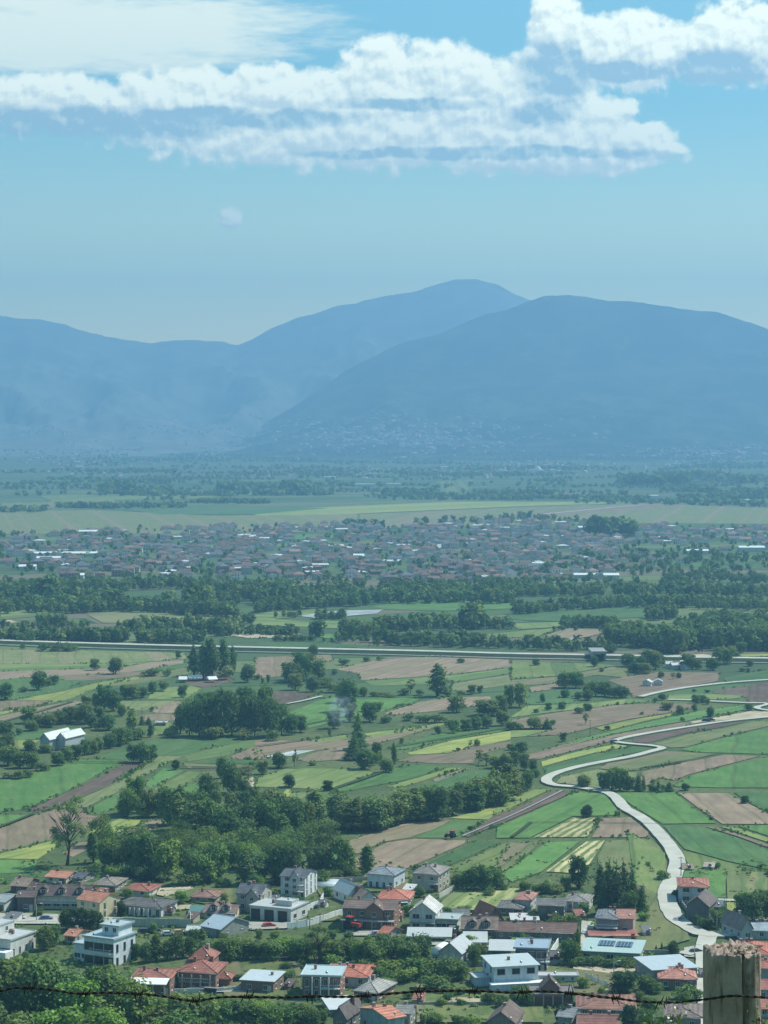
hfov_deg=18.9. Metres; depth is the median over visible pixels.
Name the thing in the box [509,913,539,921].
shed
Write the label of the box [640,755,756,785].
field
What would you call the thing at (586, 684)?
broadleaf tree
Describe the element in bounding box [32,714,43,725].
broadleaf tree
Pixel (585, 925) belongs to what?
yard
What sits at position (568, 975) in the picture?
outbuilding
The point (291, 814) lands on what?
broadleaf tree
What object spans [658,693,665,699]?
broadleaf tree
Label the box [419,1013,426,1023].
broadleaf tree
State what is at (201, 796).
broadleaf tree
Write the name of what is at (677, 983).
window
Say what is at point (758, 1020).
shrub
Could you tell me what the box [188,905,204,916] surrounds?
shed
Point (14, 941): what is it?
villa
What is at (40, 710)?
field margin
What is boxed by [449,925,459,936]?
shed
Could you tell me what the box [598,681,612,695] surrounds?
broadleaf tree
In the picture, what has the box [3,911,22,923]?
shed
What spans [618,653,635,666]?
broadleaf tree
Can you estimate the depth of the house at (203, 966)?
632.74 m
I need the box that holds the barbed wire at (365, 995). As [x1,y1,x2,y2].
[0,980,767,1010]
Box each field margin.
[0,701,71,721]
[0,812,36,825]
[71,761,119,761]
[256,732,351,745]
[257,716,344,732]
[334,771,384,788]
[389,727,505,746]
[511,822,531,835]
[640,753,722,767]
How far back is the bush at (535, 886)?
758.11 m
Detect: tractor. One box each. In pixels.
[343,915,362,930]
[444,830,455,837]
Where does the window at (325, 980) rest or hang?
in the house at (324, 979)
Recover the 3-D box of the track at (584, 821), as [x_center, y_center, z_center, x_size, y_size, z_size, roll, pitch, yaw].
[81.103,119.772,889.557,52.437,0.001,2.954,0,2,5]
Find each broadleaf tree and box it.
[0,681,14,699]
[0,721,14,735]
[0,732,15,747]
[0,739,8,748]
[0,745,18,765]
[0,956,49,1013]
[0,963,18,1015]
[0,1001,7,1023]
[10,751,26,767]
[14,954,60,1016]
[19,707,37,721]
[22,719,39,730]
[22,949,29,958]
[23,751,39,767]
[24,739,36,752]
[29,669,47,689]
[31,1004,84,1023]
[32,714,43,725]
[32,907,43,915]
[33,923,55,949]
[40,713,57,726]
[45,962,92,1009]
[45,975,99,1020]
[49,751,65,765]
[50,923,60,944]
[52,711,66,724]
[58,907,72,928]
[60,744,73,760]
[61,705,76,722]
[68,906,87,928]
[69,744,83,758]
[74,705,83,721]
[75,701,92,723]
[79,739,91,754]
[80,695,91,703]
[80,909,99,931]
[80,961,126,1000]
[81,999,128,1023]
[84,711,97,727]
[89,658,100,669]
[89,739,99,753]
[91,692,100,707]
[93,735,103,752]
[94,707,105,718]
[94,911,104,927]
[96,683,110,708]
[96,712,115,729]
[97,837,109,865]
[99,969,156,1023]
[100,838,122,865]
[102,732,117,747]
[104,686,122,710]
[106,655,123,673]
[106,976,141,999]
[110,726,127,745]
[116,783,138,815]
[116,833,142,865]
[116,900,126,915]
[118,684,132,697]
[118,705,124,716]
[118,725,133,743]
[118,798,129,816]
[122,831,153,868]
[123,887,133,897]
[124,773,144,810]
[125,743,138,761]
[126,683,140,698]
[131,942,139,959]
[134,741,151,762]
[134,799,148,816]
[136,686,148,697]
[137,940,152,962]
[139,789,154,816]
[140,837,167,871]
[145,744,157,760]
[147,681,156,693]
[149,838,182,878]
[149,922,156,932]
[151,788,167,815]
[154,997,167,1008]
[156,785,174,824]
[161,937,175,959]
[162,1005,204,1023]
[163,992,177,1011]
[166,989,221,1023]
[168,930,186,958]
[171,759,179,769]
[172,700,185,733]
[172,888,188,903]
[175,649,181,657]
[177,685,188,697]
[177,807,198,833]
[178,696,199,735]
[180,847,204,883]
[183,797,216,829]
[184,791,192,798]
[185,935,195,956]
[186,693,211,735]
[187,927,199,946]
[189,788,213,803]
[192,936,217,951]
[195,851,217,881]
[196,691,212,704]
[196,770,216,793]
[200,693,219,727]
[201,835,230,878]
[203,803,226,831]
[206,781,222,800]
[206,994,217,1023]
[209,687,233,736]
[209,789,223,805]
[211,689,236,697]
[211,802,240,838]
[211,935,239,961]
[213,994,234,1023]
[215,754,227,775]
[218,758,239,792]
[219,797,257,830]
[220,891,228,902]
[221,788,244,808]
[223,693,242,735]
[226,817,256,842]
[229,937,246,958]
[231,998,257,1023]
[234,685,257,705]
[234,690,253,730]
[234,767,242,790]
[235,776,251,792]
[235,789,251,809]
[239,661,255,681]
[240,937,252,958]
[243,695,263,735]
[245,784,259,798]
[247,939,264,959]
[248,796,267,838]
[248,848,271,877]
[248,998,266,1023]
[253,794,280,839]
[254,928,262,939]
[256,682,273,729]
[256,760,268,773]
[258,787,280,804]
[258,1001,285,1023]
[260,695,281,732]
[260,938,283,960]
[267,839,302,875]
[269,929,280,937]
[270,806,287,833]
[271,750,286,767]
[272,792,288,807]
[273,936,290,955]
[274,702,289,734]
[276,1001,299,1023]
[277,796,308,841]
[281,659,304,681]
[283,773,295,786]
[283,938,306,959]
[284,710,298,734]
[284,794,303,808]
[285,1000,315,1023]
[287,673,303,689]
[290,651,314,680]
[290,843,305,867]
[296,715,308,731]
[297,937,311,957]
[299,799,317,837]
[302,652,315,672]
[302,1006,322,1023]
[303,847,322,870]
[304,674,320,691]
[305,791,319,799]
[307,643,318,654]
[307,934,330,959]
[309,841,332,871]
[311,656,326,679]
[318,1008,328,1023]
[321,780,333,790]
[323,790,353,824]
[323,937,347,958]
[325,711,343,728]
[327,836,354,874]
[327,930,336,937]
[332,680,347,698]
[332,795,352,828]
[332,868,343,876]
[335,673,359,708]
[337,937,359,958]
[341,866,352,876]
[343,931,354,938]
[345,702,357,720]
[348,938,375,962]
[354,748,374,768]
[359,685,367,695]
[359,796,377,825]
[360,701,377,721]
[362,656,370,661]
[362,793,394,829]
[362,939,387,963]
[372,742,382,762]
[372,800,394,828]
[373,701,383,710]
[373,932,394,958]
[378,757,395,771]
[383,785,417,821]
[384,797,408,825]
[384,933,408,958]
[394,939,424,962]
[402,904,414,915]
[407,932,430,957]
[411,884,426,896]
[416,783,448,816]
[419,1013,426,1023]
[421,933,433,948]
[423,786,452,819]
[434,725,441,733]
[434,955,462,979]
[442,907,451,911]
[443,788,466,814]
[446,694,467,711]
[450,872,463,887]
[452,776,475,808]
[454,959,470,979]
[456,904,472,911]
[458,870,469,888]
[460,718,472,730]
[464,864,483,889]
[464,943,480,964]
[466,684,476,693]
[467,772,495,805]
[470,716,483,729]
[471,698,502,715]
[474,739,480,745]
[476,863,496,888]
[476,943,487,959]
[477,686,482,692]
[478,776,511,805]
[480,992,496,1004]
[481,713,493,727]
[487,768,514,802]
[488,755,499,767]
[492,868,504,888]
[493,693,508,706]
[495,710,510,725]
[498,753,513,765]
[499,696,508,712]
[503,684,515,707]
[505,721,516,729]
[508,990,520,1003]
[509,744,523,751]
[509,749,520,764]
[514,681,526,706]
[514,776,526,794]
[516,741,529,752]
[518,752,530,769]
[518,879,531,890]
[519,989,535,1005]
[520,770,534,790]
[520,933,528,937]
[526,715,542,728]
[528,909,537,915]
[529,759,537,769]
[532,658,540,664]
[532,768,540,776]
[537,882,552,893]
[540,693,545,701]
[544,702,551,709]
[550,912,559,917]
[553,1001,569,1021]
[555,671,572,687]
[557,702,565,708]
[557,939,576,962]
[559,732,566,741]
[559,878,572,890]
[560,689,570,696]
[566,854,590,887]
[569,671,585,687]
[572,942,582,958]
[574,691,581,698]
[575,773,591,786]
[576,976,589,987]
[577,901,589,913]
[580,804,593,816]
[582,682,596,691]
[582,689,593,699]
[583,702,592,710]
[588,679,601,696]
[590,655,598,666]
[596,770,608,789]
[596,986,605,993]
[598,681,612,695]
[603,766,619,790]
[606,686,619,697]
[607,969,639,993]
[608,766,631,790]
[615,685,629,697]
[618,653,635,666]
[618,889,638,911]
[620,776,634,791]
[620,1003,638,1023]
[626,663,638,671]
[633,655,646,670]
[635,991,643,1003]
[635,1004,657,1023]
[636,973,658,991]
[637,662,653,673]
[640,647,655,668]
[641,996,658,1011]
[647,784,655,791]
[650,650,662,668]
[657,653,665,663]
[657,671,664,676]
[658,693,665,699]
[659,702,673,709]
[667,940,679,953]
[675,703,684,713]
[679,653,695,668]
[681,782,690,789]
[691,694,699,703]
[691,703,697,711]
[693,658,702,668]
[699,695,706,702]
[704,656,720,669]
[706,705,713,716]
[708,908,723,927]
[712,646,724,652]
[712,651,723,664]
[721,647,735,663]
[732,891,748,913]
[735,641,746,652]
[740,795,749,802]
[741,888,765,921]
[744,703,753,709]
[746,659,753,665]
[757,889,767,918]
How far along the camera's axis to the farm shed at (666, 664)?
1456.54 m
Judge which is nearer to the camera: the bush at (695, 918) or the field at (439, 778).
the bush at (695, 918)
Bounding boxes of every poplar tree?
[85,832,98,862]
[125,708,138,735]
[146,723,153,736]
[147,932,164,961]
[164,784,193,821]
[168,792,185,828]
[180,803,206,837]
[186,645,199,674]
[195,642,210,679]
[198,927,206,941]
[203,638,222,679]
[217,636,233,675]
[229,645,237,674]
[234,850,256,883]
[249,802,261,833]
[264,850,285,882]
[271,813,291,837]
[306,789,330,823]
[339,801,363,830]
[344,796,368,830]
[344,846,358,871]
[357,843,375,871]
[391,741,397,763]
[404,787,424,818]
[405,792,431,821]
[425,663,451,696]
[468,781,488,810]
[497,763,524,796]
[574,927,581,944]
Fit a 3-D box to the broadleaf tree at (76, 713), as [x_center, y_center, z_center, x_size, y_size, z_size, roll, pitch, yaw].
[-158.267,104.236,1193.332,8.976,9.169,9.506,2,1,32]
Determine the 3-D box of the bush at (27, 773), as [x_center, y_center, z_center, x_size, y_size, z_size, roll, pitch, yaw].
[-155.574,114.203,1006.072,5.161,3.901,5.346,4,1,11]
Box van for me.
[401,902,409,907]
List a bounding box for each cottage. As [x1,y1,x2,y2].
[190,888,224,901]
[202,901,242,917]
[376,925,402,936]
[657,962,697,989]
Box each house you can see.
[9,875,40,893]
[15,886,38,910]
[19,559,28,563]
[31,558,43,566]
[35,881,95,908]
[44,868,77,883]
[46,560,56,567]
[58,565,68,570]
[59,570,75,576]
[62,925,89,943]
[65,570,79,578]
[66,563,79,567]
[70,869,94,883]
[75,888,120,916]
[76,563,89,568]
[83,570,93,577]
[91,875,128,891]
[95,570,104,577]
[102,562,112,570]
[111,558,121,563]
[111,564,120,570]
[112,567,121,576]
[116,561,127,565]
[120,881,162,896]
[125,566,134,574]
[128,564,139,572]
[130,965,179,995]
[143,558,155,567]
[145,564,153,570]
[161,565,177,570]
[173,558,182,563]
[176,943,235,988]
[178,564,185,568]
[178,568,190,573]
[182,570,193,577]
[186,562,195,566]
[216,563,228,572]
[217,569,227,573]
[217,573,225,578]
[228,560,241,564]
[229,566,234,571]
[231,571,240,579]
[235,880,273,911]
[239,969,285,991]
[240,558,251,562]
[240,565,251,573]
[245,563,260,567]
[258,564,265,571]
[265,569,281,575]
[266,565,278,569]
[266,569,276,575]
[268,573,276,578]
[279,865,318,896]
[280,563,294,569]
[283,571,297,577]
[284,559,294,562]
[290,568,302,572]
[294,572,303,580]
[297,561,309,565]
[300,964,346,999]
[311,563,328,567]
[312,558,322,562]
[312,571,323,579]
[313,564,321,570]
[330,962,376,986]
[331,994,363,1023]
[332,878,359,901]
[341,895,402,929]
[345,568,357,577]
[348,565,358,570]
[351,883,377,898]
[352,572,363,580]
[352,974,397,1001]
[355,561,367,566]
[358,1002,406,1023]
[363,565,373,571]
[365,864,406,887]
[368,569,381,574]
[370,557,380,563]
[373,563,386,568]
[376,885,414,903]
[382,573,394,581]
[390,569,402,574]
[395,1000,416,1023]
[398,571,413,580]
[403,576,411,582]
[407,563,416,572]
[409,894,463,928]
[410,567,421,571]
[411,862,450,891]
[418,572,430,579]
[426,575,439,580]
[431,570,442,575]
[431,933,473,964]
[432,562,448,568]
[439,574,454,578]
[441,575,456,581]
[447,566,460,570]
[453,560,467,565]
[454,566,464,572]
[455,573,467,578]
[460,913,498,938]
[463,561,472,570]
[468,558,480,563]
[468,563,481,569]
[469,953,542,990]
[470,567,483,572]
[470,900,504,920]
[474,572,489,578]
[484,567,500,573]
[485,999,524,1023]
[486,568,497,575]
[491,561,502,566]
[491,573,505,576]
[494,565,502,573]
[496,900,525,914]
[502,562,514,570]
[503,568,516,574]
[505,573,518,578]
[512,890,538,912]
[515,561,528,569]
[518,573,531,579]
[527,563,538,567]
[531,571,542,579]
[547,573,565,580]
[548,565,562,573]
[556,1004,580,1023]
[565,571,573,578]
[565,891,594,911]
[569,564,581,572]
[576,989,636,1016]
[577,1010,619,1023]
[586,561,598,568]
[586,568,597,572]
[593,573,603,579]
[594,906,636,929]
[598,565,612,572]
[603,557,613,563]
[603,563,616,568]
[623,563,632,568]
[663,1003,702,1023]
[676,876,709,902]
[686,889,717,921]
[720,909,753,940]
[734,938,767,956]
[751,918,767,939]
[761,957,767,978]
[761,979,767,996]
[761,998,767,1017]
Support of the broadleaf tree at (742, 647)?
on the ground at (58, 856)
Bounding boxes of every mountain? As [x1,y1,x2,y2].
[0,279,530,456]
[160,295,767,461]
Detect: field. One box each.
[0,510,356,533]
[0,609,79,619]
[0,650,185,663]
[0,660,183,679]
[0,662,146,670]
[0,677,87,699]
[0,677,140,714]
[0,700,81,720]
[0,701,49,710]
[0,760,123,811]
[0,809,102,851]
[0,815,32,826]
[0,841,55,858]
[0,860,35,872]
[0,871,104,883]
[1,500,113,507]
[11,739,38,748]
[14,728,82,738]
[27,762,147,810]
[41,491,258,500]
[63,672,143,679]
[63,756,181,806]
[63,841,87,856]
[87,819,145,835]
[89,610,228,622]
[91,793,118,813]
[93,736,254,759]
[105,668,188,685]
[121,701,174,709]
[122,820,162,832]
[125,507,324,513]
[132,663,186,671]
[140,714,175,719]
[146,768,183,787]
[148,686,201,698]
[152,722,171,735]
[153,701,180,712]
[154,782,199,805]
[155,771,198,789]
[183,673,232,687]
[184,763,254,769]
[186,739,254,761]
[195,759,254,763]
[231,634,288,637]
[231,746,266,758]
[240,609,338,627]
[247,777,254,786]
[255,502,617,515]
[255,655,333,677]
[255,691,313,704]
[255,725,441,756]
[255,768,374,788]
[257,641,378,647]
[267,750,312,756]
[284,697,420,727]
[284,789,290,795]
[289,790,334,802]
[295,533,332,538]
[298,747,347,761]
[299,850,355,860]
[302,609,382,617]
[312,633,363,638]
[312,735,347,741]
[325,820,449,852]
[329,604,385,610]
[338,657,510,679]
[339,764,443,791]
[354,839,469,869]
[359,467,412,474]
[360,504,767,527]
[365,668,509,684]
[365,723,443,737]
[374,601,514,610]
[384,696,490,714]
[386,768,460,786]
[389,728,507,749]
[399,741,510,763]
[408,731,510,754]
[414,819,484,837]
[414,841,499,868]
[423,769,491,788]
[433,768,466,781]
[436,479,472,492]
[449,842,515,871]
[451,674,510,690]
[452,803,519,819]
[466,790,569,836]
[487,628,557,637]
[496,789,549,814]
[496,792,616,837]
[497,841,541,870]
[502,841,578,881]
[505,505,682,516]
[507,606,645,620]
[511,622,560,628]
[511,661,615,678]
[511,666,628,685]
[511,704,692,735]
[511,730,548,736]
[512,698,647,716]
[526,696,575,703]
[528,722,695,758]
[530,683,559,691]
[535,817,594,836]
[541,744,625,766]
[544,628,602,637]
[544,746,648,773]
[547,840,604,872]
[556,769,636,787]
[563,566,629,569]
[565,705,743,742]
[592,817,647,836]
[595,713,672,730]
[598,839,666,872]
[600,751,711,769]
[608,672,718,696]
[616,792,714,823]
[633,722,741,742]
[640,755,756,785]
[656,721,767,747]
[664,826,767,868]
[668,561,719,567]
[668,693,740,698]
[669,654,711,655]
[675,757,767,787]
[679,793,767,823]
[681,728,767,753]
[683,851,746,878]
[691,711,767,722]
[706,826,767,845]
[712,683,767,702]
[714,562,767,569]
[722,826,767,840]
[723,670,767,681]
[734,792,767,808]
[740,654,767,656]
[740,825,767,834]
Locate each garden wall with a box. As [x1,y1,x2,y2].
[113,912,190,926]
[174,986,240,992]
[287,908,341,928]
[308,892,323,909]
[318,876,366,881]
[419,1001,517,1003]
[439,884,458,898]
[465,960,482,965]
[551,938,558,949]
[644,949,679,954]
[681,898,710,927]
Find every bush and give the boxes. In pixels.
[0,1011,32,1023]
[1,771,16,778]
[13,769,24,778]
[15,728,22,734]
[17,686,29,690]
[23,769,32,777]
[35,762,50,770]
[37,643,48,650]
[39,744,53,752]
[47,674,58,684]
[48,641,61,650]
[61,642,78,650]
[77,1016,95,1023]
[83,861,101,876]
[85,983,107,1012]
[88,994,134,1023]
[93,721,102,729]
[104,864,124,876]
[122,865,139,877]
[131,727,145,738]
[132,999,169,1023]
[134,867,159,880]
[139,668,161,675]
[146,867,167,880]
[146,1015,172,1023]
[158,681,168,689]
[161,668,170,675]
[163,724,177,737]
[174,869,200,885]
[190,870,215,884]
[198,726,223,737]
[214,877,231,886]
[217,665,234,679]
[233,973,243,980]
[235,727,252,739]
[239,764,252,774]
[246,872,259,882]
[256,877,265,882]
[259,999,276,1008]
[264,729,280,740]
[273,873,280,884]
[280,962,292,968]
[284,970,294,981]
[287,988,294,993]
[317,869,331,880]
[319,676,333,687]
[322,886,332,896]
[322,953,345,964]
[323,868,338,876]
[324,682,338,692]
[337,658,349,664]
[350,870,363,876]
[355,953,375,963]
[364,934,372,939]
[369,691,384,696]
[369,751,380,763]
[371,964,396,979]
[374,959,408,971]
[380,716,389,722]
[382,692,394,696]
[392,967,417,981]
[397,688,409,694]
[401,957,425,975]
[402,713,414,720]
[402,990,413,997]
[414,715,430,721]
[415,973,455,989]
[416,689,424,694]
[418,956,441,976]
[425,1011,443,1023]
[430,714,447,722]
[437,997,447,1004]
[442,992,453,999]
[443,719,460,731]
[448,986,465,994]
[451,1014,465,1023]
[456,999,466,1004]
[461,1015,481,1023]
[466,935,477,939]
[483,887,495,895]
[494,993,509,1007]
[499,883,508,889]
[510,985,528,991]
[515,722,523,729]
[531,884,542,891]
[546,915,566,921]
[550,883,564,893]
[565,914,582,923]
[567,956,588,966]
[573,707,584,712]
[586,955,605,964]
[596,955,626,966]
[619,957,634,968]
[637,911,650,920]
[649,982,663,993]
[656,869,670,879]
[671,889,677,896]
[671,982,695,1000]
[691,914,703,926]
[691,987,702,998]
[696,916,715,928]
[703,697,709,703]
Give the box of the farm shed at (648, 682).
[643,679,653,685]
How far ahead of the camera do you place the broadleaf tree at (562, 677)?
1343.45 m
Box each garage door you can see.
[535,998,541,1004]
[544,998,551,1006]
[554,998,561,1006]
[564,998,571,1003]
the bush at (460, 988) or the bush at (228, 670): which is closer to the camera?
the bush at (460, 988)
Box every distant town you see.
[0,517,767,565]
[3,405,767,478]
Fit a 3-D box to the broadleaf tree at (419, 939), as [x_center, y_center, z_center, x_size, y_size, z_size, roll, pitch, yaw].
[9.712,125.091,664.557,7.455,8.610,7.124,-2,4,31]
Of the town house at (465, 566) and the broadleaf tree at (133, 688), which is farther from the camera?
the town house at (465, 566)
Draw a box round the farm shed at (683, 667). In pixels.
[679,663,692,669]
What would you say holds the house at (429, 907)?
on the ground at (58, 856)
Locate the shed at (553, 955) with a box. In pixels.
[549,950,560,960]
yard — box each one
[0,912,122,923]
[157,886,192,895]
[175,904,191,909]
[199,989,246,991]
[249,922,286,929]
[346,929,372,934]
[431,940,444,944]
[449,997,480,1001]
[573,964,640,975]
[580,920,593,945]
[628,832,664,892]
[635,883,689,949]
[683,870,725,897]
[684,945,695,956]
[718,898,735,900]
[727,902,735,910]
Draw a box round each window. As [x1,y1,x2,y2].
[74,952,80,958]
[84,941,93,949]
[84,954,93,963]
[94,942,102,951]
[94,955,102,964]
[103,943,112,952]
[104,957,112,964]
[305,979,308,986]
[314,979,318,987]
[323,979,327,987]
[333,979,336,987]
[412,914,419,918]
[412,923,419,926]
[425,914,432,919]
[436,923,446,926]
[497,969,504,974]
[512,968,519,973]
[526,951,536,959]
[527,967,534,973]
[536,951,546,959]
[538,963,546,970]
[606,954,613,958]
[675,981,679,986]
[682,888,689,892]
[683,896,688,900]
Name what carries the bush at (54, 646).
on the field at (43, 657)
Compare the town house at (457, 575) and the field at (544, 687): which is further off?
the town house at (457, 575)
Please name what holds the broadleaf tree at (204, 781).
on the ground at (58, 856)
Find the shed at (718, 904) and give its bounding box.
[714,900,722,910]
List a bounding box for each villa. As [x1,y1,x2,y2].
[0,918,36,958]
[72,918,136,965]
[249,897,308,921]
[513,937,551,970]
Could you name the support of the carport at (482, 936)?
on the ground at (58, 856)
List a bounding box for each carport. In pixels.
[406,927,451,939]
[463,931,487,942]
[488,939,514,954]
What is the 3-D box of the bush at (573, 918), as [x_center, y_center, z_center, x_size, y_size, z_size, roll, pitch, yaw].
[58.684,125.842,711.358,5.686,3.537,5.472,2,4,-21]
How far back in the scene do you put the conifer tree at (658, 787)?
965.70 m
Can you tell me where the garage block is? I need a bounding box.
[528,974,575,1006]
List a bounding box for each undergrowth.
[0,623,767,1023]
[0,859,767,1019]
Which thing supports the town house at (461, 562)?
on the ground at (58, 856)
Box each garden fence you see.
[409,987,480,993]
[548,959,569,964]
[585,972,613,988]
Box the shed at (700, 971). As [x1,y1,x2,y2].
[697,968,702,976]
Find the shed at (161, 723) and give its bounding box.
[154,720,167,725]
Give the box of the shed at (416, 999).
[412,992,425,1003]
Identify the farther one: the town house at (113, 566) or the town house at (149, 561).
the town house at (149, 561)
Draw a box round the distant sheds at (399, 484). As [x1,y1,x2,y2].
[20,416,756,501]
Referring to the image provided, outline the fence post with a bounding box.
[703,938,764,1023]
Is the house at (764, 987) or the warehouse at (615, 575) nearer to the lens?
the house at (764, 987)
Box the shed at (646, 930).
[640,925,652,935]
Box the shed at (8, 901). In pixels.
[0,893,16,911]
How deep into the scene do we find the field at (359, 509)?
4188.73 m
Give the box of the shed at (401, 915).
[400,910,402,921]
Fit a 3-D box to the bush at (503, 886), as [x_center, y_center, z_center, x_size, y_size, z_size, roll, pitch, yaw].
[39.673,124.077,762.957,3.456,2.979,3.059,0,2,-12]
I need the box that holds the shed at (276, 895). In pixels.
[272,894,281,897]
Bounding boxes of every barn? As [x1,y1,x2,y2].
[38,727,85,750]
[199,913,249,937]
[442,908,469,915]
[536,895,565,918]
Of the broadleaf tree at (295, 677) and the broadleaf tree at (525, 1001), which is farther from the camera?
the broadleaf tree at (295, 677)
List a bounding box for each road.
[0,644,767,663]
[539,716,767,938]
[636,679,767,697]
[668,699,767,709]
[677,946,702,954]
[696,935,716,1023]
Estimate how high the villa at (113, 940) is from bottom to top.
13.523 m
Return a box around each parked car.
[39,915,52,919]
[137,928,149,932]
[160,930,174,935]
[173,929,185,934]
[261,922,275,926]
[370,930,378,935]
[673,916,683,920]
[689,948,702,951]
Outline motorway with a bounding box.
[0,639,767,661]
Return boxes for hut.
[680,863,693,869]
[703,861,715,868]
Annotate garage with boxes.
[185,925,208,935]
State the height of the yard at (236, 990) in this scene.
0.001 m
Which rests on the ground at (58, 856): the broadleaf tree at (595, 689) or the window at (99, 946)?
the broadleaf tree at (595, 689)
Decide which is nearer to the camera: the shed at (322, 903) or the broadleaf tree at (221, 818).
the shed at (322, 903)
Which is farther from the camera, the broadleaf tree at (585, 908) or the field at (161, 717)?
the field at (161, 717)
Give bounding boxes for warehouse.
[19,564,36,569]
[34,551,97,556]
[36,556,60,557]
[79,530,97,534]
[574,573,595,577]
[603,573,618,578]
[685,549,708,553]
[737,546,765,551]
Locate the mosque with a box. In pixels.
[529,462,543,471]
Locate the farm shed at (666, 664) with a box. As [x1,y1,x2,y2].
[665,661,672,667]
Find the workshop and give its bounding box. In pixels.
[581,937,645,960]
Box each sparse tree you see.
[49,794,87,865]
[291,749,297,766]
[302,925,331,963]
[406,679,415,693]
[474,749,482,763]
[480,753,490,765]
[583,713,588,724]
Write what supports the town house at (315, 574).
on the ground at (58, 856)
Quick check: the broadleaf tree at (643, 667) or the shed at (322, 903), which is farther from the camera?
the broadleaf tree at (643, 667)
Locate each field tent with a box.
[179,676,186,682]
[188,675,202,680]
[206,676,217,681]
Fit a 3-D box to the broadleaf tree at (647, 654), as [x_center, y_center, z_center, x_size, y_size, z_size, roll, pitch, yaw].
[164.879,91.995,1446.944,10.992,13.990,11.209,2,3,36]
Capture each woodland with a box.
[0,445,767,511]
[0,510,767,591]
[0,566,767,651]
[84,812,341,866]
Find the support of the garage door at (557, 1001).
in the garage block
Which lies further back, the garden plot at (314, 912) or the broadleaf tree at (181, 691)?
the broadleaf tree at (181, 691)
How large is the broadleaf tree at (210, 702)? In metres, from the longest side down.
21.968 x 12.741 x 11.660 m
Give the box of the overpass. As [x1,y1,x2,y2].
[588,648,607,660]
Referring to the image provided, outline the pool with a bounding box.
[317,879,338,887]
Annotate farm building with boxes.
[494,917,577,941]
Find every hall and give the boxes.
[122,896,178,916]
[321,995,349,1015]
[633,954,699,983]
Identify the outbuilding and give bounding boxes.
[538,971,578,980]
[587,929,637,938]
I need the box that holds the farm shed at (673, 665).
[668,662,679,668]
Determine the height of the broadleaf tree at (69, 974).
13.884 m
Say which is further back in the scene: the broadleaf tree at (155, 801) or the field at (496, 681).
the field at (496, 681)
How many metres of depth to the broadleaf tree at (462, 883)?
763.26 m
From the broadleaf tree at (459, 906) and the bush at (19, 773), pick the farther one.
the bush at (19, 773)
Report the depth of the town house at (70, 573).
2276.04 m
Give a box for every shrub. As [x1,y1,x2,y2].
[637,1010,660,1023]
[653,996,690,1023]
[747,1005,767,1023]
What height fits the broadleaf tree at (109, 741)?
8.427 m
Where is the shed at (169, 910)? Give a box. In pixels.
[165,906,175,915]
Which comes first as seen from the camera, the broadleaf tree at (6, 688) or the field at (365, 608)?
the broadleaf tree at (6, 688)
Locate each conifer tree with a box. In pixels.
[138,716,145,724]
[145,716,151,724]
[342,744,355,759]
[343,732,360,757]
[348,709,371,748]
[541,718,554,728]
[589,860,608,900]
[592,878,611,911]
[600,857,625,908]
[601,854,611,894]
[616,858,636,903]
[627,866,639,905]
[632,773,643,791]
[636,885,650,911]
[641,774,646,790]
[652,779,663,791]
[665,782,674,791]
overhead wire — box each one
[171,886,300,900]
[387,914,499,921]
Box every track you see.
[289,696,320,702]
[464,790,562,834]
[536,505,635,514]
[545,821,661,823]
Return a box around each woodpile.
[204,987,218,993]
[602,935,614,937]
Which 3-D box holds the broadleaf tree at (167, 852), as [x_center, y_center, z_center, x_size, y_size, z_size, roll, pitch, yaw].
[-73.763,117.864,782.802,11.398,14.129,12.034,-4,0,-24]
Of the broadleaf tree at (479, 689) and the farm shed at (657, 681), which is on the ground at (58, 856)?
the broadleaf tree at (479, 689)
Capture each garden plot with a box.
[164,885,236,902]
[220,959,299,996]
[308,904,339,920]
[317,886,332,895]
[361,872,408,890]
[416,984,542,1021]
[440,888,524,913]
[547,965,638,993]
[726,872,767,898]
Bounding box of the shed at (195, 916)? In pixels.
[183,911,200,922]
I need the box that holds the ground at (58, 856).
[0,456,767,1023]
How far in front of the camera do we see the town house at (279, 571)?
2325.31 m
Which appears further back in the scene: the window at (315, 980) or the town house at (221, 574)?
the town house at (221, 574)
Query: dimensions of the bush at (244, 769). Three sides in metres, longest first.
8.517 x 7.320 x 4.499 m
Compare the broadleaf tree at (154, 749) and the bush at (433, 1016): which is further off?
the broadleaf tree at (154, 749)
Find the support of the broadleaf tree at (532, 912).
on the ground at (58, 856)
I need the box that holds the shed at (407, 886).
[403,883,416,889]
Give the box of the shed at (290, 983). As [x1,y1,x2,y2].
[282,978,296,989]
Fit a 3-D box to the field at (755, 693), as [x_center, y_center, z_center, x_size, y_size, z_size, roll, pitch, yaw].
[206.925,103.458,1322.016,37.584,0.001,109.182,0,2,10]
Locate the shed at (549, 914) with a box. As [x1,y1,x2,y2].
[546,911,558,919]
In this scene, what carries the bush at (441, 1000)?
on the ground at (58, 856)
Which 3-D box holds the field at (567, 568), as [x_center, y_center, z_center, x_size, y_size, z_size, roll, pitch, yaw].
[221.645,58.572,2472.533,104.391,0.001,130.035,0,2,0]
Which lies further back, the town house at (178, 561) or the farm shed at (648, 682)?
the town house at (178, 561)
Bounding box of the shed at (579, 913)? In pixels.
[572,909,585,917]
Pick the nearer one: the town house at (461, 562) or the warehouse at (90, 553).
the town house at (461, 562)
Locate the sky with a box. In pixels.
[0,0,767,344]
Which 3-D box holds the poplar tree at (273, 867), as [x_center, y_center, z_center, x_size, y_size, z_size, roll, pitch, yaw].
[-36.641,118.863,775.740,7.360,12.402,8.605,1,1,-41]
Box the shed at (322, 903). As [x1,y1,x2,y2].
[317,899,328,907]
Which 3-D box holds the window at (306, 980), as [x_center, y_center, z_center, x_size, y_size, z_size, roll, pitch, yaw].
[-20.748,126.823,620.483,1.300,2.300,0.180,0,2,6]
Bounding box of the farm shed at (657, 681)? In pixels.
[653,678,662,684]

